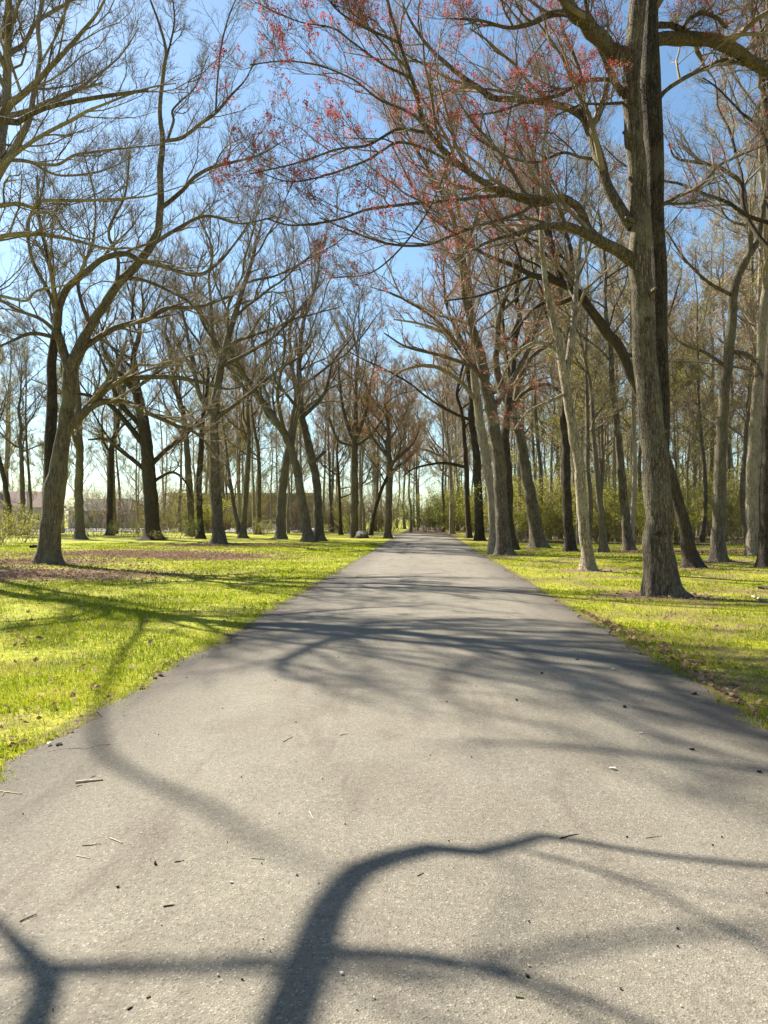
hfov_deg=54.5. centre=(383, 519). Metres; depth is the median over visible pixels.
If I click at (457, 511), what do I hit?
shrub
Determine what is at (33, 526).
shrub
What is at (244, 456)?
woodland tree
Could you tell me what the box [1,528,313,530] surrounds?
parking lot
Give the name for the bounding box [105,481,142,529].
shrub
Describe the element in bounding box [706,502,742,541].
shrub
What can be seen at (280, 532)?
oak tree
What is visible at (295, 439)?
woodland tree
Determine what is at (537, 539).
maple tree
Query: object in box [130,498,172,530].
shrub
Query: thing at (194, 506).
shrub
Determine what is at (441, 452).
woodland tree
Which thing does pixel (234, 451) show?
woodland tree
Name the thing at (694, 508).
shrub
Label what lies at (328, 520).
shrub
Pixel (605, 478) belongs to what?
woodland tree
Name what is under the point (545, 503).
shrub
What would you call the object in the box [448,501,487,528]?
shrub
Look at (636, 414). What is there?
woodland tree
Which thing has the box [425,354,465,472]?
woodland tree
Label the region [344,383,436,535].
ash tree
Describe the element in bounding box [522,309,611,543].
woodland tree
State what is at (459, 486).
shrub
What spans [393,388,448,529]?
woodland tree
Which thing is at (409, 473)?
woodland tree
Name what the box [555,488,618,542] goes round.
shrub
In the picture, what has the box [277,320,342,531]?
woodland tree
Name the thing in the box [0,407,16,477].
woodland tree
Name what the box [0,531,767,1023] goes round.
path
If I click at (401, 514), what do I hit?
shrub
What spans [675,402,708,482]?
woodland tree
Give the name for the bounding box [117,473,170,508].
shrub
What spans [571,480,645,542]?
shrub
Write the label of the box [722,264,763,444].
woodland tree
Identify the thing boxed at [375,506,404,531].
shrub
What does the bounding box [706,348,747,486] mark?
woodland tree
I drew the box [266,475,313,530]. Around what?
shrub
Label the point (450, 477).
birch tree
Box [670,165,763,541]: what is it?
woodland tree
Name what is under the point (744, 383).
woodland tree
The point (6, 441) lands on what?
woodland tree
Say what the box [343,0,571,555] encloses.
oak tree
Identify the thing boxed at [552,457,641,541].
shrub
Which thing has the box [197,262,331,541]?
oak tree
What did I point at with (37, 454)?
woodland tree
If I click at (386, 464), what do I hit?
woodland tree
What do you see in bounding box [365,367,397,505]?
woodland tree
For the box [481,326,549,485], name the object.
woodland tree
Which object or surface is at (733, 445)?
woodland tree
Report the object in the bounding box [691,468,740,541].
shrub
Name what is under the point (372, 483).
woodland tree
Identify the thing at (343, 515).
shrub
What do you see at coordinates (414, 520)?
shrub
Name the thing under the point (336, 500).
shrub
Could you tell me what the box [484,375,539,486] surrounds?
woodland tree
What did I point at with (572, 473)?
woodland tree
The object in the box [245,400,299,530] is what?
woodland tree
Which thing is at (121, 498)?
shrub
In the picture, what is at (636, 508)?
shrub
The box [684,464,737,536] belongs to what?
shrub
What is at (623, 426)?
woodland tree
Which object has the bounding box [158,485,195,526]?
shrub
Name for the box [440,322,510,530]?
woodland tree
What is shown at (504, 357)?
woodland tree
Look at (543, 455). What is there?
woodland tree
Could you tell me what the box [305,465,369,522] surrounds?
shrub
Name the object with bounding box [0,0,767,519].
sky
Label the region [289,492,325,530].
shrub
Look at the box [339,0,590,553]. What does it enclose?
oak tree
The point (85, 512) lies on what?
house
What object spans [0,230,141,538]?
ash tree
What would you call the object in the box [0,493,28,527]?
shrub
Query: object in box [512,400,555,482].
woodland tree
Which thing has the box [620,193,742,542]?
woodland tree
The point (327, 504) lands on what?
shrub
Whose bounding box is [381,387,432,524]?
woodland tree
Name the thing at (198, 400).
woodland tree
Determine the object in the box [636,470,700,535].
shrub
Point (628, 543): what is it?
ash tree
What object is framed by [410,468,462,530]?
shrub
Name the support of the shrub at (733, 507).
on the ground at (332, 538)
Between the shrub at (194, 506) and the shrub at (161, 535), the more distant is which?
the shrub at (194, 506)
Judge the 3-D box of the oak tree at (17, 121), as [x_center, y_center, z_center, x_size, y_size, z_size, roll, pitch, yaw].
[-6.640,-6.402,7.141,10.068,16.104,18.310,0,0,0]
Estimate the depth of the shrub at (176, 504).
95.18 m
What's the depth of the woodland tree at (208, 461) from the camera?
87.67 m
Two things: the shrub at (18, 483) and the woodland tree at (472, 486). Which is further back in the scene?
the shrub at (18, 483)
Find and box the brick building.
[171,493,313,527]
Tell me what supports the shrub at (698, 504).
on the ground at (332, 538)
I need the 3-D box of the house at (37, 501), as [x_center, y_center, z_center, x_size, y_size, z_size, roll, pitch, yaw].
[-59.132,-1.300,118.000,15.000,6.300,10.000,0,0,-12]
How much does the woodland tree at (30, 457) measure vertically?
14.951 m
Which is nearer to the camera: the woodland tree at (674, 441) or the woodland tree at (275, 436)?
the woodland tree at (674, 441)
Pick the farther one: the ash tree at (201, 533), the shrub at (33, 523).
the ash tree at (201, 533)
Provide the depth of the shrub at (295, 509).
89.14 m
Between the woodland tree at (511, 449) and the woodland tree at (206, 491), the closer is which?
the woodland tree at (511, 449)
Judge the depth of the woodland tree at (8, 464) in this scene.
114.10 m
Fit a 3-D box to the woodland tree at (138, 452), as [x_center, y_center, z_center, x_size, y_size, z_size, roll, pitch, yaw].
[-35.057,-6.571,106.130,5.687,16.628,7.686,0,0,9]
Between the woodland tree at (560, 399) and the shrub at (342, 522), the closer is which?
the woodland tree at (560, 399)
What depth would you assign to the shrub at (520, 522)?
48.09 m
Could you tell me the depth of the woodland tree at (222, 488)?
100.88 m
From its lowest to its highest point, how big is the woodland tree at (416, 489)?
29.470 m
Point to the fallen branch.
(758, 598)
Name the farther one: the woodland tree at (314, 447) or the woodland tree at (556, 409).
the woodland tree at (314, 447)
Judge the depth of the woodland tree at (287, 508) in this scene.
83.26 m
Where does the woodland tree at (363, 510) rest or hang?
on the ground at (332, 538)
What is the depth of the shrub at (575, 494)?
54.50 m
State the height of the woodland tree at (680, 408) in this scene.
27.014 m
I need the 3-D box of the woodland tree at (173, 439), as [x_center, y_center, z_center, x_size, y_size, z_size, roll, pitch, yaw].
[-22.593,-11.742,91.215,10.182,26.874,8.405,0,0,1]
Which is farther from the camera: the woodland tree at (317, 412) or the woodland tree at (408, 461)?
the woodland tree at (408, 461)
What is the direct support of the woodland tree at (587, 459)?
on the ground at (332, 538)
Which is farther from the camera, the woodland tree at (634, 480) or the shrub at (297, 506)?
the shrub at (297, 506)
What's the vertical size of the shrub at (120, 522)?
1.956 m
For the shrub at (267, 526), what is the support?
on the ground at (332, 538)
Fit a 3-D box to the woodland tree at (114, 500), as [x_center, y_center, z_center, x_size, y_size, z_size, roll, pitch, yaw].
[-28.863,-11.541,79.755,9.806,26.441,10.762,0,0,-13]
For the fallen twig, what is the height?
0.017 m
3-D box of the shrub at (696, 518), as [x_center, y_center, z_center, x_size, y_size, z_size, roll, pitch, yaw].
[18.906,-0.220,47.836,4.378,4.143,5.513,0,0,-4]
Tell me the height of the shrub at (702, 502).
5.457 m
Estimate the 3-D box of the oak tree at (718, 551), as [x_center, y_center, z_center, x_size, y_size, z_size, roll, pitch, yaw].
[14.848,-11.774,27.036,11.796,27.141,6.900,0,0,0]
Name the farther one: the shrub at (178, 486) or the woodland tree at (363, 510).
the shrub at (178, 486)
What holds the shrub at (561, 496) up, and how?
on the ground at (332, 538)
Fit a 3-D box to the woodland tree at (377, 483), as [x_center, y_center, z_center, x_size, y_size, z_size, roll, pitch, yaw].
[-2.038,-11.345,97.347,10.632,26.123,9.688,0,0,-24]
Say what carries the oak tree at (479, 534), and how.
on the ground at (332, 538)
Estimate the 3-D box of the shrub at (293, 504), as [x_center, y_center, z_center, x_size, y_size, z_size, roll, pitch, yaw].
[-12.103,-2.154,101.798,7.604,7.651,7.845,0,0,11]
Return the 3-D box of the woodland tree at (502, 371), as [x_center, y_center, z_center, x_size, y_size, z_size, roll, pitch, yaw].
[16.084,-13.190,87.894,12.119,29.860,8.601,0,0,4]
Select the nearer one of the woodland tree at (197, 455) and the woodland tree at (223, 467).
the woodland tree at (223, 467)
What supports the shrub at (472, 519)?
on the ground at (332, 538)
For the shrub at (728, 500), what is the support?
on the ground at (332, 538)
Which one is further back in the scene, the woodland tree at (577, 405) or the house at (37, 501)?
the house at (37, 501)
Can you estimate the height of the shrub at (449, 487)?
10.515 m
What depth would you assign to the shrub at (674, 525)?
48.27 m
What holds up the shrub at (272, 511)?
on the ground at (332, 538)
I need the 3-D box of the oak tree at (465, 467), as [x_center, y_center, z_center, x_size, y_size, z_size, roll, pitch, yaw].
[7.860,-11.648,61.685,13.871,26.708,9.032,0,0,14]
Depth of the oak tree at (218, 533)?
45.38 m
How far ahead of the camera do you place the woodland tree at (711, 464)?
66.17 m
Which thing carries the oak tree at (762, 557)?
on the ground at (332, 538)
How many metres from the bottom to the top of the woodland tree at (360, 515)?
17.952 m
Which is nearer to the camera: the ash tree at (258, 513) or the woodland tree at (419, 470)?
the ash tree at (258, 513)
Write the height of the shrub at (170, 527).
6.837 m
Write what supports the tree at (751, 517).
on the ground at (332, 538)
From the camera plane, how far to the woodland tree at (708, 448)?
88.16 m
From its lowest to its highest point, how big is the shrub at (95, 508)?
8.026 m
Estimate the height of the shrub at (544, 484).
6.947 m
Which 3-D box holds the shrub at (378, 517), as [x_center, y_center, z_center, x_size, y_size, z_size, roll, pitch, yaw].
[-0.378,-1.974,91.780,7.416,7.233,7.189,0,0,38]
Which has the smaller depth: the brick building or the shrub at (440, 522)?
the shrub at (440, 522)
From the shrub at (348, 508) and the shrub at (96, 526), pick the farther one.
the shrub at (348, 508)
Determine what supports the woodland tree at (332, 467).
on the ground at (332, 538)
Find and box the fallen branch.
[751,595,767,599]
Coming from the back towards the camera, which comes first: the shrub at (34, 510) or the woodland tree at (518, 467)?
the shrub at (34, 510)
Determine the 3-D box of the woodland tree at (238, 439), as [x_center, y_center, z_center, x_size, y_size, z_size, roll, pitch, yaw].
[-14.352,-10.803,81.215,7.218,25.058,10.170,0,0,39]
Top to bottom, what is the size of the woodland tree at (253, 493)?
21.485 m
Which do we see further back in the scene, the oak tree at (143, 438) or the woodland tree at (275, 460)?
the woodland tree at (275, 460)
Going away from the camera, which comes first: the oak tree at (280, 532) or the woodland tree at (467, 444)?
the oak tree at (280, 532)
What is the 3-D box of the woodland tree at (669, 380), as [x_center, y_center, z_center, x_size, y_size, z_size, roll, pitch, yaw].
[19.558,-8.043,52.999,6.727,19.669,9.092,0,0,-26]
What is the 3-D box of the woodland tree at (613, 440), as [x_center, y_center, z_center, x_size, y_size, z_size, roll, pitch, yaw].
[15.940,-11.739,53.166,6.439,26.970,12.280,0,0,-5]
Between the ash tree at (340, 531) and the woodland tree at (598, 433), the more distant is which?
the ash tree at (340, 531)
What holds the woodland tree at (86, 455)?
on the ground at (332, 538)
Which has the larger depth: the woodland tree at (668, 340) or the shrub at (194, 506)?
the shrub at (194, 506)
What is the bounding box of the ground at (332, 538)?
[0,520,767,772]
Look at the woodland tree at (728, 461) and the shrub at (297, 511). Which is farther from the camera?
the shrub at (297, 511)
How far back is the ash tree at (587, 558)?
23.00 m
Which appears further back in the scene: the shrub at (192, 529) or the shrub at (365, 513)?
the shrub at (365, 513)
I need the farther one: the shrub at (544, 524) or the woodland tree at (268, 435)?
the woodland tree at (268, 435)
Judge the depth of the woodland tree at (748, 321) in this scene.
42.22 m
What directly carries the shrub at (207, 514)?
on the ground at (332, 538)
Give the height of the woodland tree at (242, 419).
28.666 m
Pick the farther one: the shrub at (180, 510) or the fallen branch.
the shrub at (180, 510)
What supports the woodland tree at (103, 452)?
on the ground at (332, 538)
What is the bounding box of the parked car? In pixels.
[262,520,275,529]
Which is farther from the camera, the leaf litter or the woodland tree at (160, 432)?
the woodland tree at (160, 432)
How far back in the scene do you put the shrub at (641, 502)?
48.75 m
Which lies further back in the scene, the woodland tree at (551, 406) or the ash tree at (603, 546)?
the woodland tree at (551, 406)
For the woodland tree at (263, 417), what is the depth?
109.85 m
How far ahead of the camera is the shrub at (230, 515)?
105.85 m
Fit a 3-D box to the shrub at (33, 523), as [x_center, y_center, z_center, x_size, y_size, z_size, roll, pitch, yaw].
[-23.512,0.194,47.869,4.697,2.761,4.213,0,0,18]
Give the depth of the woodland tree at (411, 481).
145.65 m
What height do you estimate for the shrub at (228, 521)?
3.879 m
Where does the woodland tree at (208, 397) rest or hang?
on the ground at (332, 538)
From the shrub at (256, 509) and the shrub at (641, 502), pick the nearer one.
the shrub at (641, 502)
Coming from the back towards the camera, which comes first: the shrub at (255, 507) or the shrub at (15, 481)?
the shrub at (15, 481)
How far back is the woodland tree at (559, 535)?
57.83 m
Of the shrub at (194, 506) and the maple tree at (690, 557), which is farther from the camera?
the shrub at (194, 506)
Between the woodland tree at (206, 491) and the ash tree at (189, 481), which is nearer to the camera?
the ash tree at (189, 481)
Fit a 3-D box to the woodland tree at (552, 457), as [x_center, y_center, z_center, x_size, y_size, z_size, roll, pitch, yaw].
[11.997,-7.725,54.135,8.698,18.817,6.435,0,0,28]
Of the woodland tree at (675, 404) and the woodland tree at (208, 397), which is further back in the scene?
the woodland tree at (208, 397)
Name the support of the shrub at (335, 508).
on the ground at (332, 538)
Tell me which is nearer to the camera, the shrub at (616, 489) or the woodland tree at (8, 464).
the shrub at (616, 489)
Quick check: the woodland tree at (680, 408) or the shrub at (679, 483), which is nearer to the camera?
the shrub at (679, 483)
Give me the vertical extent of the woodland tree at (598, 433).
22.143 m
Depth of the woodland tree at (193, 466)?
137.48 m
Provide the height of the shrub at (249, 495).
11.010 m
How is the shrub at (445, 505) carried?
on the ground at (332, 538)
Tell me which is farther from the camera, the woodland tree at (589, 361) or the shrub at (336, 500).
the shrub at (336, 500)
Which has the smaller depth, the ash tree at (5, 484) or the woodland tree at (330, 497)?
the ash tree at (5, 484)
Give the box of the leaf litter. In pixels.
[0,542,767,746]
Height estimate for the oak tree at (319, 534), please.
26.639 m
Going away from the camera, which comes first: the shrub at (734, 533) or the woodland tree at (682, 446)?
the shrub at (734, 533)
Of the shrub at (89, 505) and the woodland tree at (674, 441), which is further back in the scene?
the shrub at (89, 505)
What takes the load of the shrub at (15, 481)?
on the ground at (332, 538)
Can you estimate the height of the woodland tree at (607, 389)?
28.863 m
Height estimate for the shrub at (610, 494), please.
6.622 m
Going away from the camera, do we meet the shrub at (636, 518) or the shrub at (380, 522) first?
the shrub at (636, 518)
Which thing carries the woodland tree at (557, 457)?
on the ground at (332, 538)
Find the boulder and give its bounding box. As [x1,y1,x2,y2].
[354,530,368,537]
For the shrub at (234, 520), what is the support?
on the ground at (332, 538)
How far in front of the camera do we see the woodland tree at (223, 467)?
118.86 m
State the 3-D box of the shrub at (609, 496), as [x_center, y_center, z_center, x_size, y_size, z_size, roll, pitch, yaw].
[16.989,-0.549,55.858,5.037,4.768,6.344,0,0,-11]
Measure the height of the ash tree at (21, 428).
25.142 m
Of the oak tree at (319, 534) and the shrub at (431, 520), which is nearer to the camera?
the oak tree at (319, 534)
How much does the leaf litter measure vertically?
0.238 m
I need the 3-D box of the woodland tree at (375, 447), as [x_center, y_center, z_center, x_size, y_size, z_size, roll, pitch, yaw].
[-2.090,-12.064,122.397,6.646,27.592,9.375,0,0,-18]
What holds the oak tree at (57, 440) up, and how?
on the ground at (332, 538)
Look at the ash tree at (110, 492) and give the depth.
69.74 m
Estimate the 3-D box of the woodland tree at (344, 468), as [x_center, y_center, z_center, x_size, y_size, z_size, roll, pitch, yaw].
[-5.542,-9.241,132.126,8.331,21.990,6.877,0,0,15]
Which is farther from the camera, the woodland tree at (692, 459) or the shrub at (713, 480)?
the shrub at (713, 480)
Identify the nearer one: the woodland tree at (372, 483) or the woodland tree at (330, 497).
the woodland tree at (330, 497)
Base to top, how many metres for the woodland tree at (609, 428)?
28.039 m
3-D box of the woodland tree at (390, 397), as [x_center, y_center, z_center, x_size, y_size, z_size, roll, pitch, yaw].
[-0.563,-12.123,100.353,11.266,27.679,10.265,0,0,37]
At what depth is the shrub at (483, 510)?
80.67 m
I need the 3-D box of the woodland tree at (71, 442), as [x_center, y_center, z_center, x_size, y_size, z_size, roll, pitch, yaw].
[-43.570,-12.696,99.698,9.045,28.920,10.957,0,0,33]
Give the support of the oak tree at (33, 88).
on the ground at (332, 538)
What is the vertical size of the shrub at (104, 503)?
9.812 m
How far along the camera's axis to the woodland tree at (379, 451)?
143.16 m
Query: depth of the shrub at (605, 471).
61.59 m
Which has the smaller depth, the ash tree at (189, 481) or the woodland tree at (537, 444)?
the woodland tree at (537, 444)
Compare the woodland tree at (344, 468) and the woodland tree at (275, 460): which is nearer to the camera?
the woodland tree at (275, 460)
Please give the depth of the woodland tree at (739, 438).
129.24 m
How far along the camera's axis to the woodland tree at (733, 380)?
81.24 m
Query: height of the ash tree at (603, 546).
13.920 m
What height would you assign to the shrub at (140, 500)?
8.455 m
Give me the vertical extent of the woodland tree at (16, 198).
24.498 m
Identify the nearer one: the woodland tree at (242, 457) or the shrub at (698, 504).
the shrub at (698, 504)
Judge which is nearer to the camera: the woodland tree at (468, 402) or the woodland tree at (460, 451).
the woodland tree at (468, 402)
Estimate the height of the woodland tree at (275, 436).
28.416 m
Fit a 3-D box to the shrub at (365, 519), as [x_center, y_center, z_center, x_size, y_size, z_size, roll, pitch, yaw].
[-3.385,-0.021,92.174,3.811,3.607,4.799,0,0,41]
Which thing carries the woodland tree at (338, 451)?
on the ground at (332, 538)
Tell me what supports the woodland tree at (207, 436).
on the ground at (332, 538)
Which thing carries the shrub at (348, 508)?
on the ground at (332, 538)
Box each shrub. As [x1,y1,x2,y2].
[0,470,41,490]
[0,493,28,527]
[0,501,40,542]
[0,503,32,545]
[0,505,72,540]
[9,471,34,490]
[26,486,73,520]
[61,512,91,535]
[64,476,105,518]
[64,484,92,527]
[65,482,106,528]
[67,468,138,529]
[69,513,121,536]
[84,471,133,528]
[85,483,105,526]
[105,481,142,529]
[108,517,142,536]
[114,515,143,537]
[115,466,172,528]
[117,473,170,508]
[118,480,172,529]
[124,480,184,529]
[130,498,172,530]
[134,489,186,530]
[142,485,181,529]
[147,529,168,540]
[157,469,209,529]
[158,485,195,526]
[159,469,195,511]
[159,481,206,531]
[160,513,196,537]
[179,489,225,529]
[179,510,201,539]
[184,491,228,531]
[194,491,236,532]
[194,510,211,532]
[223,506,241,530]
[225,478,275,532]
[226,498,241,526]
[227,509,249,528]
[228,472,274,512]
[236,481,276,528]
[236,483,275,529]
[249,460,322,529]
[251,515,275,535]
[262,482,311,528]
[262,495,297,528]
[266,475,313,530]
[271,486,329,531]
[273,498,310,530]
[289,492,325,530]
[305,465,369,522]
[306,492,350,528]
[307,473,359,530]
[309,486,349,529]
[324,489,347,531]
[325,480,376,531]
[329,502,359,533]
[329,510,349,530]
[338,507,376,530]
[341,487,380,530]
[345,489,398,530]
[358,466,421,530]
[363,469,420,529]
[363,478,415,531]
[366,507,394,531]
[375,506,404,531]
[382,499,409,528]
[393,485,463,531]
[399,495,431,530]
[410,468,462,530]
[412,455,486,529]
[419,481,471,530]
[423,504,441,530]
[428,456,492,528]
[428,482,482,531]
[429,509,448,530]
[432,487,471,530]
[444,493,472,531]
[445,486,488,534]
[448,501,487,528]
[468,481,561,541]
[470,492,487,533]
[488,427,573,523]
[512,455,593,539]
[513,467,561,542]
[513,477,562,542]
[513,480,575,540]
[515,518,561,540]
[521,480,574,542]
[536,489,596,542]
[545,468,616,537]
[546,449,629,494]
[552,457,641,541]
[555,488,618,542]
[560,453,641,540]
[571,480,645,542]
[572,458,642,538]
[574,511,639,542]
[593,482,642,540]
[594,498,645,542]
[610,480,642,540]
[612,495,644,542]
[616,444,713,537]
[635,502,685,543]
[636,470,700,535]
[636,492,706,541]
[638,475,695,531]
[638,487,708,540]
[638,488,712,541]
[673,481,712,533]
[678,440,741,537]
[680,462,732,531]
[682,469,733,537]
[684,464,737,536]
[685,440,742,544]
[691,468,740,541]
[700,457,741,529]
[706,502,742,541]
[725,522,742,541]
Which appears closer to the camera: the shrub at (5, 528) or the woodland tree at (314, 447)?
the shrub at (5, 528)
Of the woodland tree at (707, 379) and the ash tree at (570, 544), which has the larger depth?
the woodland tree at (707, 379)
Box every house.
[0,491,65,528]
[66,498,143,527]
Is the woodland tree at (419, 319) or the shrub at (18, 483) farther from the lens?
the shrub at (18, 483)
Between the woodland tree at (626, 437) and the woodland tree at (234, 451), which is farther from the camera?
the woodland tree at (626, 437)
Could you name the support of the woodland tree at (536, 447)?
on the ground at (332, 538)
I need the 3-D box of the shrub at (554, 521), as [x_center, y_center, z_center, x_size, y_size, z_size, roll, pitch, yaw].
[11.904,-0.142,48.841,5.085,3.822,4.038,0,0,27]
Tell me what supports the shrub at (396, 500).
on the ground at (332, 538)
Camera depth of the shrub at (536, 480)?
59.37 m
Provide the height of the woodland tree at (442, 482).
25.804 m
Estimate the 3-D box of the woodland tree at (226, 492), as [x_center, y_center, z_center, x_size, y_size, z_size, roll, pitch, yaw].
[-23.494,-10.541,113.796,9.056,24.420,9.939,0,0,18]
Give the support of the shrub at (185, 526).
on the ground at (332, 538)
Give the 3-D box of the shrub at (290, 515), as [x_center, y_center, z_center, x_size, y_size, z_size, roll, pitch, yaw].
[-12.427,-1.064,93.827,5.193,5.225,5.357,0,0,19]
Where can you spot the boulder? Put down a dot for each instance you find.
(361, 534)
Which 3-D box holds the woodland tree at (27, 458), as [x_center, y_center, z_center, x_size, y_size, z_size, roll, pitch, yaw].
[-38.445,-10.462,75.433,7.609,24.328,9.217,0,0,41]
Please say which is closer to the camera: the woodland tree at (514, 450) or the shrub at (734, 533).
the shrub at (734, 533)
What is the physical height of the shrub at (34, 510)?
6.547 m
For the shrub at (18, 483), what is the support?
on the ground at (332, 538)
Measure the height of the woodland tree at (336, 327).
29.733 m
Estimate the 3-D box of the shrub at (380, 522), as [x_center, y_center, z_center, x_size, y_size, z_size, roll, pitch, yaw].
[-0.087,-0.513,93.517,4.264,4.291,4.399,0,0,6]
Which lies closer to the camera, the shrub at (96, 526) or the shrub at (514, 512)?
the shrub at (514, 512)
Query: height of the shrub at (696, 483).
8.441 m
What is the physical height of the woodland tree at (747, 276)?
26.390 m
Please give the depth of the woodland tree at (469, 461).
87.53 m
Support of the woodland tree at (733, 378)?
on the ground at (332, 538)
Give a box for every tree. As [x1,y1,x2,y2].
[0,0,231,125]
[0,0,269,301]
[0,0,315,564]
[0,169,35,242]
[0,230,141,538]
[0,285,71,534]
[0,302,43,532]
[0,302,48,533]
[0,313,29,534]
[0,345,46,487]
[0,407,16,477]
[3,434,42,514]
[9,449,19,490]
[22,362,87,532]
[29,425,44,514]
[31,320,96,465]
[38,179,237,540]
[43,392,106,490]
[74,258,179,535]
[79,336,127,529]
[81,283,157,533]
[83,406,134,528]
[111,392,162,533]
[114,221,277,538]
[116,432,164,523]
[120,234,233,536]
[147,360,204,528]
[151,132,365,543]
[151,390,203,528]
[152,239,281,537]
[156,316,235,529]
[168,365,244,483]
[169,338,228,530]
[169,384,206,500]
[177,331,249,463]
[182,288,265,529]
[189,397,244,491]
[190,353,231,505]
[190,399,222,477]
[193,421,234,493]
[194,0,767,598]
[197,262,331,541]
[198,375,245,528]
[204,311,296,533]
[208,295,308,534]
[212,206,378,538]
[221,341,287,508]
[224,337,268,508]
[225,328,280,533]
[228,376,267,495]
[232,412,283,511]
[233,411,271,489]
[240,173,402,540]
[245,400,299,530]
[262,382,302,492]
[262,420,315,530]
[269,367,328,533]
[269,377,329,505]
[276,405,298,528]
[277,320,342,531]
[284,348,354,524]
[285,391,327,523]
[295,384,413,534]
[297,348,342,523]
[299,221,401,537]
[302,363,339,531]
[302,420,327,484]
[304,274,410,530]
[304,341,375,531]
[306,394,347,527]
[316,285,443,537]
[316,362,349,502]
[322,149,527,540]
[325,336,374,530]
[331,426,370,501]
[334,342,412,530]
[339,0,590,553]
[339,363,396,530]
[341,419,381,500]
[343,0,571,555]
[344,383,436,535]
[346,328,426,520]
[358,373,384,528]
[363,384,413,502]
[363,401,408,498]
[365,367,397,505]
[368,60,708,567]
[368,356,424,528]
[370,351,424,531]
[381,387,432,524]
[389,231,559,537]
[393,334,468,531]
[393,386,429,527]
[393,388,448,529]
[395,325,471,533]
[396,370,440,527]
[403,312,488,496]
[404,394,426,519]
[417,93,583,549]
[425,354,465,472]
[430,389,456,528]
[431,385,461,489]
[435,48,722,550]
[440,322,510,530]
[440,345,486,530]
[441,390,471,489]
[452,389,472,496]
[452,392,485,524]
[454,365,501,470]
[456,384,492,525]
[460,0,691,570]
[467,221,551,539]
[471,231,574,514]
[472,103,626,548]
[476,234,554,455]
[480,242,624,538]
[480,293,555,446]
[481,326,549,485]
[481,431,492,524]
[484,155,631,541]
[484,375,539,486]
[488,85,705,550]
[488,286,624,534]
[492,401,531,481]
[510,263,636,552]
[512,393,550,479]
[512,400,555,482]
[514,280,606,535]
[520,240,600,479]
[520,291,605,539]
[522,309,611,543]
[525,408,579,488]
[536,335,622,462]
[537,283,622,473]
[538,261,626,456]
[544,355,628,452]
[546,350,612,495]
[549,172,629,541]
[550,295,629,495]
[554,356,637,492]
[561,0,767,567]
[570,218,706,509]
[580,367,635,471]
[584,297,629,483]
[589,251,694,532]
[589,273,720,521]
[594,278,689,444]
[595,130,701,539]
[597,260,700,436]
[609,387,638,481]
[609,388,635,474]
[616,50,767,515]
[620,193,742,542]
[621,330,739,543]
[628,335,746,517]
[663,0,767,561]
[664,0,767,555]
[668,218,758,536]
[668,295,744,539]
[668,297,709,527]
[669,393,688,476]
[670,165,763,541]
[670,272,743,509]
[671,385,739,483]
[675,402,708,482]
[677,331,743,535]
[687,246,767,437]
[700,249,763,532]
[701,305,753,495]
[702,355,744,453]
[703,88,767,545]
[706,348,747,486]
[716,215,767,428]
[718,374,746,482]
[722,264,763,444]
[734,187,767,397]
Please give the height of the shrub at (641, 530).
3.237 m
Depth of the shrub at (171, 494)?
106.57 m
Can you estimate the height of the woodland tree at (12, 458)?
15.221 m
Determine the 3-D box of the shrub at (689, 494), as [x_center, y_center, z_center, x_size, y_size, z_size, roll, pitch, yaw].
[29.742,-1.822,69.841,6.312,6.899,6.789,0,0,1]
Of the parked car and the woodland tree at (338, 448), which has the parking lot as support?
the parked car
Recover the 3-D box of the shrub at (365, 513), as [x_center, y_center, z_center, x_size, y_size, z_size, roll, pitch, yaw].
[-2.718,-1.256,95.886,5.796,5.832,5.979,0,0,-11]
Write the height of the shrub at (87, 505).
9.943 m
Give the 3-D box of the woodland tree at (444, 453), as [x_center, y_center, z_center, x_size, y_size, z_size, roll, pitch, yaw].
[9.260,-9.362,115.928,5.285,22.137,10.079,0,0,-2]
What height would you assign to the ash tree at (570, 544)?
25.292 m
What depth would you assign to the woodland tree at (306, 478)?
101.88 m
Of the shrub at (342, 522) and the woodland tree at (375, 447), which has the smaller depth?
the shrub at (342, 522)
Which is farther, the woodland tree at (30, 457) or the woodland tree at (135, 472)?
the woodland tree at (30, 457)
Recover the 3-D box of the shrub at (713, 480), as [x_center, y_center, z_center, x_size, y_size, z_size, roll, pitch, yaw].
[28.521,-2.752,63.450,8.039,8.787,8.646,0,0,2]
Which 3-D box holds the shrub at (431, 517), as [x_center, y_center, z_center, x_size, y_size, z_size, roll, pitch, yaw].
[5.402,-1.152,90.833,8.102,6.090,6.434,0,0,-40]
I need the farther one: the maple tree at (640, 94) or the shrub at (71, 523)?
the shrub at (71, 523)
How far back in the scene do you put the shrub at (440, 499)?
103.49 m
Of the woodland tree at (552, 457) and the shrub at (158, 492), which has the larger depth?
the shrub at (158, 492)
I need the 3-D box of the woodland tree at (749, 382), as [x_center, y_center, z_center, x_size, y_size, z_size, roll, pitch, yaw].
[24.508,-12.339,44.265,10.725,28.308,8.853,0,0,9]
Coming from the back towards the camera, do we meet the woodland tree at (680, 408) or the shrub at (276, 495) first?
the shrub at (276, 495)
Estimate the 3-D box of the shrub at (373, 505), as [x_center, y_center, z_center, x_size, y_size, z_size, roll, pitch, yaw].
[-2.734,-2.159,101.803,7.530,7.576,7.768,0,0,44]
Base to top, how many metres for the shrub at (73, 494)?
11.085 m
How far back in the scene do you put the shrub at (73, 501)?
141.84 m
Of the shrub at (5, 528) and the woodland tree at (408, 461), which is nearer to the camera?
the shrub at (5, 528)
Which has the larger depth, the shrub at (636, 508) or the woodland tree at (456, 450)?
the woodland tree at (456, 450)
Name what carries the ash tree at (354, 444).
on the ground at (332, 538)
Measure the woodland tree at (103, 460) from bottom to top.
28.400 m

